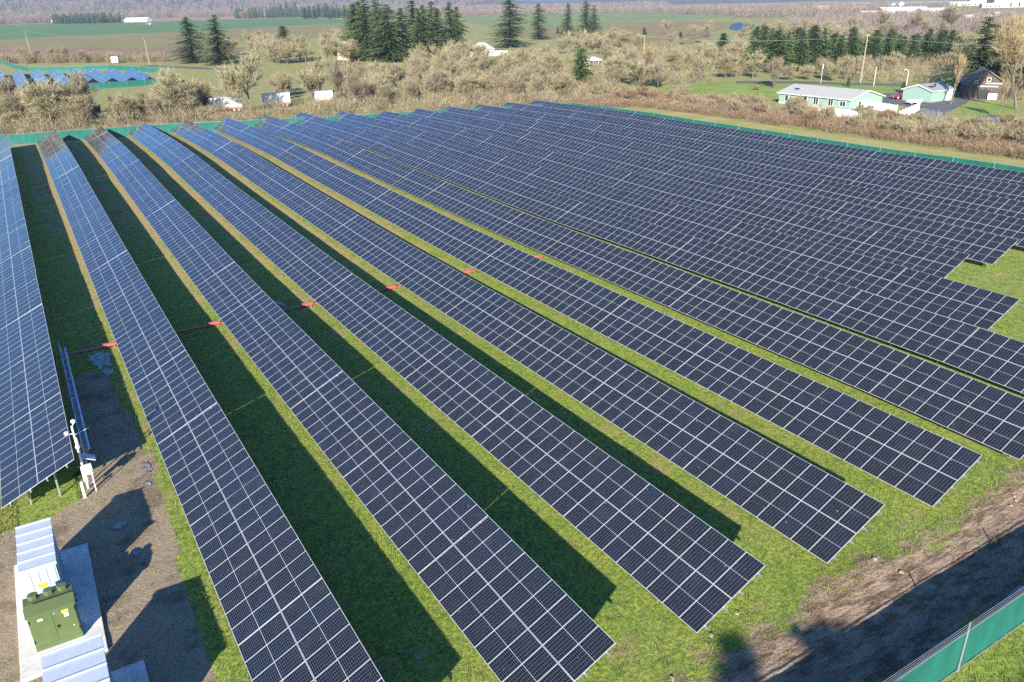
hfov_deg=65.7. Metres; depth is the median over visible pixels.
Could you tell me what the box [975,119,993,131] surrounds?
bare shrub
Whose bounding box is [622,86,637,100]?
bare shrub
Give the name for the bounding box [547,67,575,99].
bare shrub
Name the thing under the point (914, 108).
panel fence
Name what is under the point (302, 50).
bare tree
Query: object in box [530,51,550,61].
bare tree
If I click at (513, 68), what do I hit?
bare shrub
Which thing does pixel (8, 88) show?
bare tree
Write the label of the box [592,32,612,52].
bare tree
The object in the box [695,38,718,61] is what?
bare tree
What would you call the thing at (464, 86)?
bare shrub
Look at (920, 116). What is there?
bare shrub
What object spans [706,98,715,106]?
bare shrub
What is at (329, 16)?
conifer tree
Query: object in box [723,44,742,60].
bare tree
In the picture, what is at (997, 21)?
bare tree
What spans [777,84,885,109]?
mobile home
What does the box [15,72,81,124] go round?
bare tree
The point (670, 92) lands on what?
bare shrub
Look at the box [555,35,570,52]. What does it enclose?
bare tree
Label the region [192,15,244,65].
conifer tree
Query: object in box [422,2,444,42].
conifer tree
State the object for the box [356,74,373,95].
bare shrub
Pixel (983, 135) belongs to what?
bare shrub
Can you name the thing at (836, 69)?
bare tree
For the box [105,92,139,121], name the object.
bare shrub
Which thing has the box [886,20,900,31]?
bare tree
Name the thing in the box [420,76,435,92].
bare shrub
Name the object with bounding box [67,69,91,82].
solar row
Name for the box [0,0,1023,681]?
ground
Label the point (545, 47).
bare tree
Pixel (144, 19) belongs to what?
long barn
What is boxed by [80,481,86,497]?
bollard
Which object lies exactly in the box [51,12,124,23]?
conifers
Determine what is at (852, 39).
conifer tree
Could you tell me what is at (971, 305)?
solar row
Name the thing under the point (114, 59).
sign board
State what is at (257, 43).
bare tree
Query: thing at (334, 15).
conifer tree
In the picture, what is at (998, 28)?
bare tree
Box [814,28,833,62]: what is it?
conifer tree
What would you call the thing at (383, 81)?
bare shrub
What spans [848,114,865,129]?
bare shrub
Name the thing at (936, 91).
garage
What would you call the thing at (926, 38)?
conifer tree
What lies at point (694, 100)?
bare shrub
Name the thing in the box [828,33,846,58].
conifer tree
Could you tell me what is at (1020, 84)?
bare tree
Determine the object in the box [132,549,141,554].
puddle water
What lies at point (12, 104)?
bare shrub
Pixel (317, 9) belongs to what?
conifer tree
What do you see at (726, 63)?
bare tree
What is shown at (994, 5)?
town building
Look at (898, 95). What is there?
pickup truck
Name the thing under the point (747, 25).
bare tree
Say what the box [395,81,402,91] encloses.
bare shrub
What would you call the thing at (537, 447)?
solar row
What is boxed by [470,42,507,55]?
farmhouse
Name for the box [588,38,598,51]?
bare tree
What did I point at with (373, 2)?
conifer tree
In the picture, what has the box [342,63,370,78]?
bare shrub
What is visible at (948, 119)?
bare shrub
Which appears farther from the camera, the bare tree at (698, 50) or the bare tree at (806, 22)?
the bare tree at (806, 22)
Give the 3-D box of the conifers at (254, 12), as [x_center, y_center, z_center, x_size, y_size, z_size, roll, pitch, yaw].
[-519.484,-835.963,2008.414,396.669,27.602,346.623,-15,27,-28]
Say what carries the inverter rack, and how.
on the ground at (138, 626)
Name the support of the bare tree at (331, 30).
on the ground at (138, 626)
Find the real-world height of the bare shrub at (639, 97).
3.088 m
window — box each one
[813,97,818,104]
[827,99,833,105]
[839,101,845,106]
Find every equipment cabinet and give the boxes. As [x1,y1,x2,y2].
[15,517,64,594]
[40,633,113,681]
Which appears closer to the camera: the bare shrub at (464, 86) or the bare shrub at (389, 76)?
the bare shrub at (464, 86)
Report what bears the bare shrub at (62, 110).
on the ground at (138, 626)
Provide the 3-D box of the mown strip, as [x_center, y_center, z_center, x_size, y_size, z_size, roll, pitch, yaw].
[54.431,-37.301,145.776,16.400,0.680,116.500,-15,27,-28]
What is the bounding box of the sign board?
[111,57,117,63]
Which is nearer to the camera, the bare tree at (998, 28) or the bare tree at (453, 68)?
the bare tree at (453, 68)
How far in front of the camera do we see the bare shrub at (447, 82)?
221.80 m
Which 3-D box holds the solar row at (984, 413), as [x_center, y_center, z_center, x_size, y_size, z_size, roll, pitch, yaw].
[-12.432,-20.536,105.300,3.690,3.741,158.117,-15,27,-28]
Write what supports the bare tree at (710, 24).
on the ground at (138, 626)
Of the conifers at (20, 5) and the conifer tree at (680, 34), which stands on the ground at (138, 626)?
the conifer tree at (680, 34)
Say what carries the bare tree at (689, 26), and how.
on the ground at (138, 626)
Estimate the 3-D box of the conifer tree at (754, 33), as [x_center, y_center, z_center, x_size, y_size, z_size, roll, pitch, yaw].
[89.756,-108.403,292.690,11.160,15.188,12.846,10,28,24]
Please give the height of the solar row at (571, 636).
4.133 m
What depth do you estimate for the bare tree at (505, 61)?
265.96 m
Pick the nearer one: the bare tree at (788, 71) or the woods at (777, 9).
the bare tree at (788, 71)
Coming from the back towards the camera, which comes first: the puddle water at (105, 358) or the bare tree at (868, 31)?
the bare tree at (868, 31)
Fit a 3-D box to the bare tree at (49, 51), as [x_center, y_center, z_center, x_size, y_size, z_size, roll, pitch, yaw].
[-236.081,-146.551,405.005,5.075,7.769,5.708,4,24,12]
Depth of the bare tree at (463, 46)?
346.70 m
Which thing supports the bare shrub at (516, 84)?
on the ground at (138, 626)
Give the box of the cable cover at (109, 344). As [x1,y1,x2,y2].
[53,341,116,356]
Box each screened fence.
[0,60,179,82]
[0,101,570,144]
[16,77,177,91]
[571,101,1023,171]
[883,587,1023,681]
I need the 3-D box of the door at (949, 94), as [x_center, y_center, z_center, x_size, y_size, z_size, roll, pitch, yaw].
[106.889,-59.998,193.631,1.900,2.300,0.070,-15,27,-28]
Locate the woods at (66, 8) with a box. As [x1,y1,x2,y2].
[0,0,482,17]
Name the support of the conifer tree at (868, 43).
on the ground at (138, 626)
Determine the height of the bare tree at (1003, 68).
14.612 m
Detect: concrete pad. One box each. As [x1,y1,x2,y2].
[14,543,107,681]
[111,660,148,681]
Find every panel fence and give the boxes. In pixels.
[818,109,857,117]
[863,100,897,110]
[899,102,920,117]
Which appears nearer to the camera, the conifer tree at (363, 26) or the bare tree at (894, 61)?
the bare tree at (894, 61)
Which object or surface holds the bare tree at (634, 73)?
on the ground at (138, 626)
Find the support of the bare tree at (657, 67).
on the ground at (138, 626)
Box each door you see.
[28,612,58,646]
[51,605,81,638]
[946,90,952,99]
[978,90,989,98]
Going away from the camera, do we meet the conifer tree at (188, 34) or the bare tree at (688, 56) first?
the bare tree at (688, 56)
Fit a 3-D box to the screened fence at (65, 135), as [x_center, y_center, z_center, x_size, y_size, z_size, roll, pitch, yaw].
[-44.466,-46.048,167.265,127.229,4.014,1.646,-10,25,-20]
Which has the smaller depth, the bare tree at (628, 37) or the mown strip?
the mown strip
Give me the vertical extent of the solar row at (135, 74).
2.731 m
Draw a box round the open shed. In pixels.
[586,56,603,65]
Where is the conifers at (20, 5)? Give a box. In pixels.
[0,0,472,13]
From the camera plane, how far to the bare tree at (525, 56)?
278.68 m
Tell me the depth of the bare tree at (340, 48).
354.70 m
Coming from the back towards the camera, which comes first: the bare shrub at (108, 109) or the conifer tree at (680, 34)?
the conifer tree at (680, 34)
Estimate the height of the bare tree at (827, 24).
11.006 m
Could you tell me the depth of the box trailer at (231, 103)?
194.71 m
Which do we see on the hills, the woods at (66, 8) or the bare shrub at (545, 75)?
the woods at (66, 8)
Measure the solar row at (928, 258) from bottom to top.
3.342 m
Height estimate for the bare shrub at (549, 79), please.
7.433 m
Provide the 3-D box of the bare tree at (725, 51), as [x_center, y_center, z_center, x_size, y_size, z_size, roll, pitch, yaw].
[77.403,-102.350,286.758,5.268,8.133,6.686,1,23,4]
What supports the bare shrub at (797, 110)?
on the ground at (138, 626)
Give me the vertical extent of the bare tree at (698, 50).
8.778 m
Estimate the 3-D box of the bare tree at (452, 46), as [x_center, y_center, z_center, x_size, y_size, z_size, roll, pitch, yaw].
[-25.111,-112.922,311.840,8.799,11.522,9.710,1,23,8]
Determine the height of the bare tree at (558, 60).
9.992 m
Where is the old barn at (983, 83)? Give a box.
[959,67,1006,99]
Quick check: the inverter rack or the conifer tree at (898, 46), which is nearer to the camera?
the inverter rack
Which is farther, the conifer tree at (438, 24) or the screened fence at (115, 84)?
the conifer tree at (438, 24)
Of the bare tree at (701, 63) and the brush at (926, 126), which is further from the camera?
the bare tree at (701, 63)
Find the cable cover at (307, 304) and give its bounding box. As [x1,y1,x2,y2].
[281,302,317,310]
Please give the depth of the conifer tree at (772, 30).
291.27 m
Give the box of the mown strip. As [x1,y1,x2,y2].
[621,107,1023,167]
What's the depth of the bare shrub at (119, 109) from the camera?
177.12 m
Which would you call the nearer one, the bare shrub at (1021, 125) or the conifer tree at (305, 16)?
the bare shrub at (1021, 125)
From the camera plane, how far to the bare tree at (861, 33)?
399.28 m
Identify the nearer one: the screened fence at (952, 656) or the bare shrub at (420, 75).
the screened fence at (952, 656)
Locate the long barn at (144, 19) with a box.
[124,17,151,21]
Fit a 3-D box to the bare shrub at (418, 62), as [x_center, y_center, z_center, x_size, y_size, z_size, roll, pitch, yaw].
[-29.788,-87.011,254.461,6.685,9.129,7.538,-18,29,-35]
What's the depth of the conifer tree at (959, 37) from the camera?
294.78 m
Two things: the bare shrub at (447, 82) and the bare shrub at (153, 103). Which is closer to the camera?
the bare shrub at (153, 103)
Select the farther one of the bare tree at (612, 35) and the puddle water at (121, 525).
the bare tree at (612, 35)
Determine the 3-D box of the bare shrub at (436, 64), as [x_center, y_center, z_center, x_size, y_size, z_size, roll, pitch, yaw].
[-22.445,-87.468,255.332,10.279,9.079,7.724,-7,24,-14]
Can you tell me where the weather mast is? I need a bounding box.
[64,419,96,490]
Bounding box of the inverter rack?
[58,343,89,463]
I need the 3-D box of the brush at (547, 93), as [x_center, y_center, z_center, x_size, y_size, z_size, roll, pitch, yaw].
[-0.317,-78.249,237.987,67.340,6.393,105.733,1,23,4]
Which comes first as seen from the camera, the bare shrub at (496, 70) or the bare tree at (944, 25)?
the bare shrub at (496, 70)
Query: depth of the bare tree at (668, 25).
580.75 m
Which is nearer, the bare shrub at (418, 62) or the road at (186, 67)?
the bare shrub at (418, 62)
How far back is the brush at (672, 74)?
276.73 m
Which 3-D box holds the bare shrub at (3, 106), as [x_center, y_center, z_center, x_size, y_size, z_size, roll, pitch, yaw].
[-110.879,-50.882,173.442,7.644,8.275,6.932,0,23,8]
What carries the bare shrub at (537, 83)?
on the ground at (138, 626)
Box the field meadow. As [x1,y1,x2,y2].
[490,21,744,46]
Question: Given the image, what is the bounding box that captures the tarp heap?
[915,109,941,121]
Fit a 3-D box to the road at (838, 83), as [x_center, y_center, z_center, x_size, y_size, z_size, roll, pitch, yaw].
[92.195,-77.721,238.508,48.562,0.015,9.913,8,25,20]
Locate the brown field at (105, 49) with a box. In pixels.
[0,47,251,60]
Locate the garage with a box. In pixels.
[901,81,955,102]
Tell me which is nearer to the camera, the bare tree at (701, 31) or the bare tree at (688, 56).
the bare tree at (688, 56)
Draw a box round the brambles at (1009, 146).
[558,89,1023,158]
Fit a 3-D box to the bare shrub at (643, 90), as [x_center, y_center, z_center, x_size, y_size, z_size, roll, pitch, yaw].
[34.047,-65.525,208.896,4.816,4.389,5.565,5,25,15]
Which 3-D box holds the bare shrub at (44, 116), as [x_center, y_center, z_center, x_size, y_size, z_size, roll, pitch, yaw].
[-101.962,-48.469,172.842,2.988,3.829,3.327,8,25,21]
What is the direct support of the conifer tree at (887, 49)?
on the ground at (138, 626)
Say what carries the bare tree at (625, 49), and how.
on the ground at (138, 626)
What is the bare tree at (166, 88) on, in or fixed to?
on the ground at (138, 626)
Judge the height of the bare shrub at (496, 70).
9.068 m
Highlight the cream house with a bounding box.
[337,41,354,59]
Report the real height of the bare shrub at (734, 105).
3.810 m
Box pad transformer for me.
[22,582,83,651]
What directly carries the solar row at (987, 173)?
on the ground at (138, 626)
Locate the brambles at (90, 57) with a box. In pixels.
[0,49,171,63]
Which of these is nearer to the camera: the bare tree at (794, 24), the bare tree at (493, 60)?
the bare tree at (493, 60)
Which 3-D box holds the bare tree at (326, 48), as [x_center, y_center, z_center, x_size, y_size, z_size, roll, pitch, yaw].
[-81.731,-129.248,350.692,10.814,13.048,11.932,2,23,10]
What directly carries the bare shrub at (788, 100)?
on the ground at (138, 626)
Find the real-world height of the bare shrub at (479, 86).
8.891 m
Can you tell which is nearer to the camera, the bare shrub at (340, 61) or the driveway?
the driveway
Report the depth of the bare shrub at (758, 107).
170.76 m
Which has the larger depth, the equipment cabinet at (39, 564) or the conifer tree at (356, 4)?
the conifer tree at (356, 4)
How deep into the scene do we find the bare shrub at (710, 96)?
196.55 m
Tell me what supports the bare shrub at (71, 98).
on the ground at (138, 626)
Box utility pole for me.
[860,35,869,82]
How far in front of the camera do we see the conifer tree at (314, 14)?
1624.07 m
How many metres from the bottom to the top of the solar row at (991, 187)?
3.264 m
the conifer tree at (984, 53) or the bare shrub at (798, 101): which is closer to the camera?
the bare shrub at (798, 101)
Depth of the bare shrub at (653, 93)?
203.05 m
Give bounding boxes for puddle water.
[88,351,112,368]
[102,368,113,374]
[111,521,126,529]
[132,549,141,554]
[140,461,151,472]
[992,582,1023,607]
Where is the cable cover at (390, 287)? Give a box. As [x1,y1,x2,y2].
[377,285,400,290]
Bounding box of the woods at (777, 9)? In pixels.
[403,0,968,17]
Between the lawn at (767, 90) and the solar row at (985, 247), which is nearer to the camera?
the solar row at (985, 247)
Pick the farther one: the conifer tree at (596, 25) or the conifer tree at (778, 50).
the conifer tree at (596, 25)
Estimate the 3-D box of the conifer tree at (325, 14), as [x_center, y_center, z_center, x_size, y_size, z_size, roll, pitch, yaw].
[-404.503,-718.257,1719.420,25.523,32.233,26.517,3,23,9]
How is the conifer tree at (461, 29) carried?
on the ground at (138, 626)
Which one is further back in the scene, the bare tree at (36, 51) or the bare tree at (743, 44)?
the bare tree at (36, 51)
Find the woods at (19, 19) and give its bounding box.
[0,12,91,24]
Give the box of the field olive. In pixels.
[0,22,390,48]
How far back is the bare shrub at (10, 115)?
169.25 m
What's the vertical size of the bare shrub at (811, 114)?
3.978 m
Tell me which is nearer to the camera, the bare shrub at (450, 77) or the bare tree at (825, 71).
the bare shrub at (450, 77)
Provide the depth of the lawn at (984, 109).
177.27 m
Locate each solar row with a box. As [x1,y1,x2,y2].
[0,70,6,82]
[0,136,73,508]
[11,69,28,87]
[30,69,49,84]
[36,130,384,681]
[47,68,68,84]
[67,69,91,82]
[83,126,615,681]
[84,68,111,82]
[103,68,130,81]
[124,68,149,79]
[127,123,764,632]
[170,120,884,563]
[212,118,981,506]
[254,115,1023,459]
[292,112,1023,394]
[334,111,1019,329]
[374,111,969,278]
[408,109,1017,267]
[443,106,1023,246]
[472,104,1023,218]
[504,102,1023,202]
[529,100,1023,185]
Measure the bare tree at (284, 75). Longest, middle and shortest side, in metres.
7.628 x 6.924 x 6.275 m
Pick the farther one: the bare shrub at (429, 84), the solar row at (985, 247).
the bare shrub at (429, 84)
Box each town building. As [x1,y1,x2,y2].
[878,6,927,12]
[891,1,948,5]
[916,7,955,11]
[949,1,982,5]
[978,3,1008,7]
[986,0,1023,6]
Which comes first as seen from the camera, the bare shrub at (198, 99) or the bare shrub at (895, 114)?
the bare shrub at (895, 114)
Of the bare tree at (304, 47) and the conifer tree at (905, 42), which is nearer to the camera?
the conifer tree at (905, 42)
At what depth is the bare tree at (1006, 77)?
193.29 m
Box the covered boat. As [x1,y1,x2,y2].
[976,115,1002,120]
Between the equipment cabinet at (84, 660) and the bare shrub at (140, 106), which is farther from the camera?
the bare shrub at (140, 106)
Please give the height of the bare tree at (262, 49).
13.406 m
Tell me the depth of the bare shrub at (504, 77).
215.12 m
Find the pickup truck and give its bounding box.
[891,91,902,98]
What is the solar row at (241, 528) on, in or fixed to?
on the ground at (138, 626)
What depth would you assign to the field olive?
717.53 m
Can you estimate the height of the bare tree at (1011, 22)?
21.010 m
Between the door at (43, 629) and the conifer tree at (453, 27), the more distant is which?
the conifer tree at (453, 27)
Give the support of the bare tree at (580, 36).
on the ground at (138, 626)
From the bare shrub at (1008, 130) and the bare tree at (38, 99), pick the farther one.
the bare tree at (38, 99)
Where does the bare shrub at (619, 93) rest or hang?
on the ground at (138, 626)
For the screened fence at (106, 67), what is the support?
on the ground at (138, 626)
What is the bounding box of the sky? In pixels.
[510,0,567,0]
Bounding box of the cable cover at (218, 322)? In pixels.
[175,320,222,332]
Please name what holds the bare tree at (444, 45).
on the ground at (138, 626)
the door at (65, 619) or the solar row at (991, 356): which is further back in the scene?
the solar row at (991, 356)
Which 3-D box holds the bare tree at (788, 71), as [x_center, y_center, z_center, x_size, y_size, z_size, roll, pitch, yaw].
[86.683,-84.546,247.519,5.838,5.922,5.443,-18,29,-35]
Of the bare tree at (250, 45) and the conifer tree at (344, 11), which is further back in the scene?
the conifer tree at (344, 11)
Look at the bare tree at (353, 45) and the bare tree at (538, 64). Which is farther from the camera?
the bare tree at (353, 45)
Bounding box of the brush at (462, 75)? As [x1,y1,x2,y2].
[372,61,514,75]
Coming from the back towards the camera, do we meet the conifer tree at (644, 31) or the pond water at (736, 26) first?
the pond water at (736, 26)
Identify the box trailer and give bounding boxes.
[208,96,242,111]
[261,92,290,106]
[313,90,332,101]
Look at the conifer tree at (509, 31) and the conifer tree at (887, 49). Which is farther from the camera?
the conifer tree at (509, 31)
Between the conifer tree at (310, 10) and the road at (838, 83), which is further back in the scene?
the conifer tree at (310, 10)
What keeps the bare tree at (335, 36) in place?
on the ground at (138, 626)
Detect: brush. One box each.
[0,87,552,135]
[372,61,514,75]
[389,60,622,110]
[497,41,794,86]
[684,91,1023,142]
[806,49,1022,90]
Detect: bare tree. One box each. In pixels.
[0,74,16,113]
[11,47,26,55]
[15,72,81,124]
[30,49,40,58]
[44,48,55,56]
[59,46,70,61]
[59,66,99,123]
[75,50,85,63]
[147,63,202,110]
[207,48,264,110]
[220,34,239,54]
[239,10,245,17]
[242,29,260,54]
[246,35,260,56]
[250,29,261,37]
[250,35,264,58]
[258,35,278,62]
[262,33,281,58]
[265,37,287,63]
[265,72,293,91]
[274,40,297,63]
[274,70,294,82]
[276,77,286,91]
[279,32,293,60]
[289,34,308,60]
[295,35,308,60]
[295,42,311,62]
[295,53,328,100]
[317,31,332,55]
[320,37,336,61]
[325,57,343,95]
[329,29,342,47]
[330,26,342,41]
[333,38,350,61]
[343,34,362,60]
[402,52,433,71]
[404,63,424,77]
[407,47,431,63]
[415,42,428,54]
[428,41,452,62]
[441,38,455,51]
[441,59,463,76]
[443,42,456,57]
[446,40,461,61]
[447,47,468,63]
[457,42,471,52]
[457,51,481,71]
[465,40,474,58]
[469,42,494,58]
[472,52,493,71]
[476,46,497,70]
[494,50,515,63]
[496,50,520,70]
[513,50,522,60]
[517,44,539,67]
[528,53,544,66]
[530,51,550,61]
[530,59,542,73]
[534,46,558,69]
[538,42,549,55]
[543,49,564,71]
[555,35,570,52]
[563,28,576,49]
[572,37,582,51]
[574,33,583,43]
[578,29,590,47]
[578,30,594,55]
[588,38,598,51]
[589,32,601,40]
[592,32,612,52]
[601,26,618,42]
[601,43,620,60]
[601,51,632,83]
[614,27,632,45]
[619,43,641,66]
[621,46,643,67]
[622,62,639,84]
[628,56,656,86]
[628,62,641,85]
[631,32,647,51]
[639,50,649,65]
[645,42,657,63]
[646,58,668,86]
[650,54,668,79]
[657,44,683,69]
[661,18,673,31]
[661,30,684,46]
[664,40,685,67]
[683,48,690,62]
[686,25,693,34]
[689,24,698,37]
[692,45,705,57]
[692,49,713,76]
[695,27,705,40]
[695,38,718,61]
[697,46,716,59]
[702,24,710,36]
[704,19,714,32]
[705,46,719,63]
[713,51,741,77]
[720,43,733,52]
[720,49,731,58]
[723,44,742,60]
[728,37,747,62]
[732,36,746,55]
[736,26,748,39]
[743,22,753,32]
[747,46,767,78]
[760,19,767,28]
[761,56,784,87]
[774,18,787,33]
[781,63,798,79]
[783,24,791,34]
[788,20,799,31]
[798,64,815,77]
[802,19,811,32]
[805,20,815,27]
[806,23,822,40]
[815,57,828,69]
[818,60,837,78]
[822,18,832,34]
[826,23,838,36]
[826,60,842,80]
[829,23,849,46]
[837,53,856,71]
[844,16,858,28]
[844,65,849,78]
[856,29,869,40]
[856,60,869,71]
[858,53,872,67]
[862,28,874,39]
[865,26,875,32]
[874,53,886,70]
[875,6,893,24]
[877,22,889,38]
[885,55,899,69]
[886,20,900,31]
[891,51,905,64]
[909,8,925,34]
[919,20,936,35]
[937,20,949,29]
[939,2,971,24]
[941,49,961,67]
[950,27,979,57]
[950,53,972,103]
[976,29,995,47]
[982,39,1007,78]
[987,16,1011,34]
[992,18,1008,38]
[992,18,1023,108]
[994,8,1023,39]
[997,78,1017,114]
[1000,66,1023,98]
[1001,64,1019,95]
[1012,59,1022,95]
[1015,59,1023,99]
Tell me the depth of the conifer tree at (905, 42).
306.31 m
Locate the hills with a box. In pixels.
[0,0,846,16]
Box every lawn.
[601,80,909,98]
[961,104,1014,119]
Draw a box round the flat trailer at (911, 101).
[905,99,921,104]
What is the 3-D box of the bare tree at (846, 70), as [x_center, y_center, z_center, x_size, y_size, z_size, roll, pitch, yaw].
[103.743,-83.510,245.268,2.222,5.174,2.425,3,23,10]
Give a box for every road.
[144,65,259,70]
[736,81,901,85]
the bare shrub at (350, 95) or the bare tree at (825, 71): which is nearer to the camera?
the bare shrub at (350, 95)
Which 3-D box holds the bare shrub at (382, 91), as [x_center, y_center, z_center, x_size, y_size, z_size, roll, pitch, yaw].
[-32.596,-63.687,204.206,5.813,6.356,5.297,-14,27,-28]
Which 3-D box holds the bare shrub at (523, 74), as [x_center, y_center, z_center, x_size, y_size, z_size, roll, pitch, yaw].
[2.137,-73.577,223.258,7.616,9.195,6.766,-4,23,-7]
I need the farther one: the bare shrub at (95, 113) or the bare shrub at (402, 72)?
the bare shrub at (402, 72)
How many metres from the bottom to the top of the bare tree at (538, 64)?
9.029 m
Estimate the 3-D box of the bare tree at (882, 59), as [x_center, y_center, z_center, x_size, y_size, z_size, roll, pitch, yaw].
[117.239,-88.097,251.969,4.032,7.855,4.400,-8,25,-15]
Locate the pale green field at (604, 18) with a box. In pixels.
[465,10,767,29]
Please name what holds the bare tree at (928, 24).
on the ground at (138, 626)
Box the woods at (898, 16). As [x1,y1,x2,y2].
[784,7,1023,41]
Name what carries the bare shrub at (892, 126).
on the ground at (138, 626)
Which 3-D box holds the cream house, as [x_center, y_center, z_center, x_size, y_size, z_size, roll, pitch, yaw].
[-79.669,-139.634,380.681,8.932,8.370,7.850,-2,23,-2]
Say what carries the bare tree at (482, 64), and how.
on the ground at (138, 626)
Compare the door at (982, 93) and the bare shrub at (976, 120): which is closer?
the bare shrub at (976, 120)
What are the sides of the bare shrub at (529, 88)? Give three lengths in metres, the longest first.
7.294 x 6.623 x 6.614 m
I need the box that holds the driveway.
[881,92,968,125]
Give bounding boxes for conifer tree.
[165,17,208,63]
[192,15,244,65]
[271,26,293,57]
[302,8,308,18]
[306,5,312,17]
[310,6,318,18]
[316,3,321,16]
[321,2,328,17]
[327,9,332,18]
[330,6,336,17]
[336,3,374,59]
[340,5,348,18]
[341,1,371,45]
[347,0,379,61]
[361,0,391,56]
[363,8,410,62]
[365,4,413,62]
[392,7,415,58]
[396,1,430,53]
[402,10,432,58]
[404,5,446,59]
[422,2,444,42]
[429,8,454,53]
[435,2,465,50]
[445,7,471,46]
[484,0,528,47]
[527,3,552,39]
[557,3,576,36]
[565,47,599,88]
[574,1,595,38]
[583,6,605,38]
[641,27,648,37]
[678,32,684,44]
[714,33,731,59]
[740,26,766,64]
[742,26,774,72]
[758,30,797,72]
[766,28,775,61]
[784,31,795,65]
[785,29,813,70]
[786,27,806,65]
[797,25,828,67]
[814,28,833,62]
[827,35,853,67]
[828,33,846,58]
[842,27,864,67]
[844,77,850,86]
[852,38,864,56]
[859,30,887,65]
[862,36,874,53]
[878,33,895,64]
[881,29,903,54]
[890,34,910,65]
[898,36,908,53]
[898,81,905,91]
[902,35,925,64]
[908,33,923,48]
[912,34,941,64]
[920,29,949,64]
[925,28,935,54]
[931,30,949,52]
[932,17,1008,87]
[939,30,960,54]
[953,35,969,60]
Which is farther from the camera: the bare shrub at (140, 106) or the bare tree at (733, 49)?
the bare tree at (733, 49)
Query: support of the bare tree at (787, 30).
on the ground at (138, 626)
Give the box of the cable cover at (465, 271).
[461,270,475,273]
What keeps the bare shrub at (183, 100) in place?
on the ground at (138, 626)
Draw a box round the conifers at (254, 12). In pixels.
[234,4,387,18]
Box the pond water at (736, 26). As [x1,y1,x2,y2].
[729,23,754,30]
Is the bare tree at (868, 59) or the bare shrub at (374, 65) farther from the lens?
the bare tree at (868, 59)
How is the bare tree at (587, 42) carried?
on the ground at (138, 626)
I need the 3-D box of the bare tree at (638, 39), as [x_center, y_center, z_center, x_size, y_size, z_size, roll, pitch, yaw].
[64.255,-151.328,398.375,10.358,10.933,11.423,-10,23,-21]
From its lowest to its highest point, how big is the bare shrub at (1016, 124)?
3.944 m
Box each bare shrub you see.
[0,91,27,116]
[0,96,18,125]
[0,108,18,128]
[15,111,39,124]
[19,102,37,126]
[38,113,48,122]
[54,94,94,125]
[54,98,76,125]
[66,93,97,126]
[91,104,101,117]
[104,104,123,119]
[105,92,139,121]
[107,95,116,106]
[109,97,129,120]
[134,91,149,114]
[136,103,146,112]
[144,97,167,118]
[147,89,178,114]
[171,92,191,118]
[187,81,212,109]
[187,97,203,115]
[194,90,201,105]
[196,106,208,120]
[327,57,350,69]
[334,75,346,95]
[341,80,351,102]
[342,59,366,69]
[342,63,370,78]
[345,72,367,107]
[347,92,353,105]
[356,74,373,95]
[356,87,368,101]
[362,72,389,100]
[365,57,386,73]
[365,80,378,101]
[370,67,394,84]
[372,71,396,86]
[374,72,390,83]
[376,84,395,104]
[380,62,397,74]
[380,63,400,87]
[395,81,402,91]
[396,64,408,80]
[400,74,418,95]
[404,79,419,100]
[405,63,418,81]
[409,58,427,73]
[410,76,423,95]
[417,70,423,80]
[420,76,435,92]
[421,66,448,92]
[421,70,452,94]
[424,63,445,76]
[427,57,454,71]
[445,72,456,90]
[452,72,483,97]
[455,73,483,101]
[462,67,484,86]
[469,87,487,99]
[480,74,509,98]
[485,63,505,76]
[497,71,515,92]
[503,74,521,96]
[509,66,531,93]
[510,64,517,73]
[523,61,546,77]
[525,79,545,95]
[529,73,543,96]
[538,67,551,87]
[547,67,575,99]
[547,72,564,96]
[589,82,603,94]
[611,90,624,98]
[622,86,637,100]
[634,94,643,102]
[635,86,648,96]
[646,88,658,99]
[664,88,679,97]
[671,92,682,100]
[676,88,688,95]
[677,84,692,94]
[686,94,698,105]
[706,92,717,99]
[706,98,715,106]
[717,93,732,104]
[728,100,745,112]
[729,92,749,103]
[746,92,764,105]
[751,103,768,115]
[784,96,793,109]
[787,98,801,108]
[790,95,803,106]
[791,104,809,117]
[803,108,822,123]
[820,105,833,123]
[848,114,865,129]
[852,103,873,113]
[858,105,877,120]
[878,107,892,120]
[878,116,894,133]
[885,122,898,133]
[889,110,901,121]
[893,118,917,134]
[895,112,917,123]
[909,112,926,125]
[929,121,956,136]
[932,115,946,126]
[944,116,955,123]
[952,123,974,135]
[952,125,966,137]
[964,113,990,124]
[965,125,993,141]
[966,122,979,127]
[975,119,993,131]
[979,122,997,126]
[985,122,1007,139]
[990,122,1014,139]
[999,112,1018,125]
[1007,118,1023,131]
[1009,126,1023,144]
[1013,133,1023,145]
[1015,118,1023,130]
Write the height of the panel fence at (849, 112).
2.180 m
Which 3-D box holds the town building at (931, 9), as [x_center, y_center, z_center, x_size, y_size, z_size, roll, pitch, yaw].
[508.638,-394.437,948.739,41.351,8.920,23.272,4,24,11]
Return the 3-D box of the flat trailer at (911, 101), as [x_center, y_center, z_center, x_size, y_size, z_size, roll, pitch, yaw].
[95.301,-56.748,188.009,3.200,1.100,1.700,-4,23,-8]
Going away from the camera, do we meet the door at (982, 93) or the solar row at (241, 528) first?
the solar row at (241, 528)

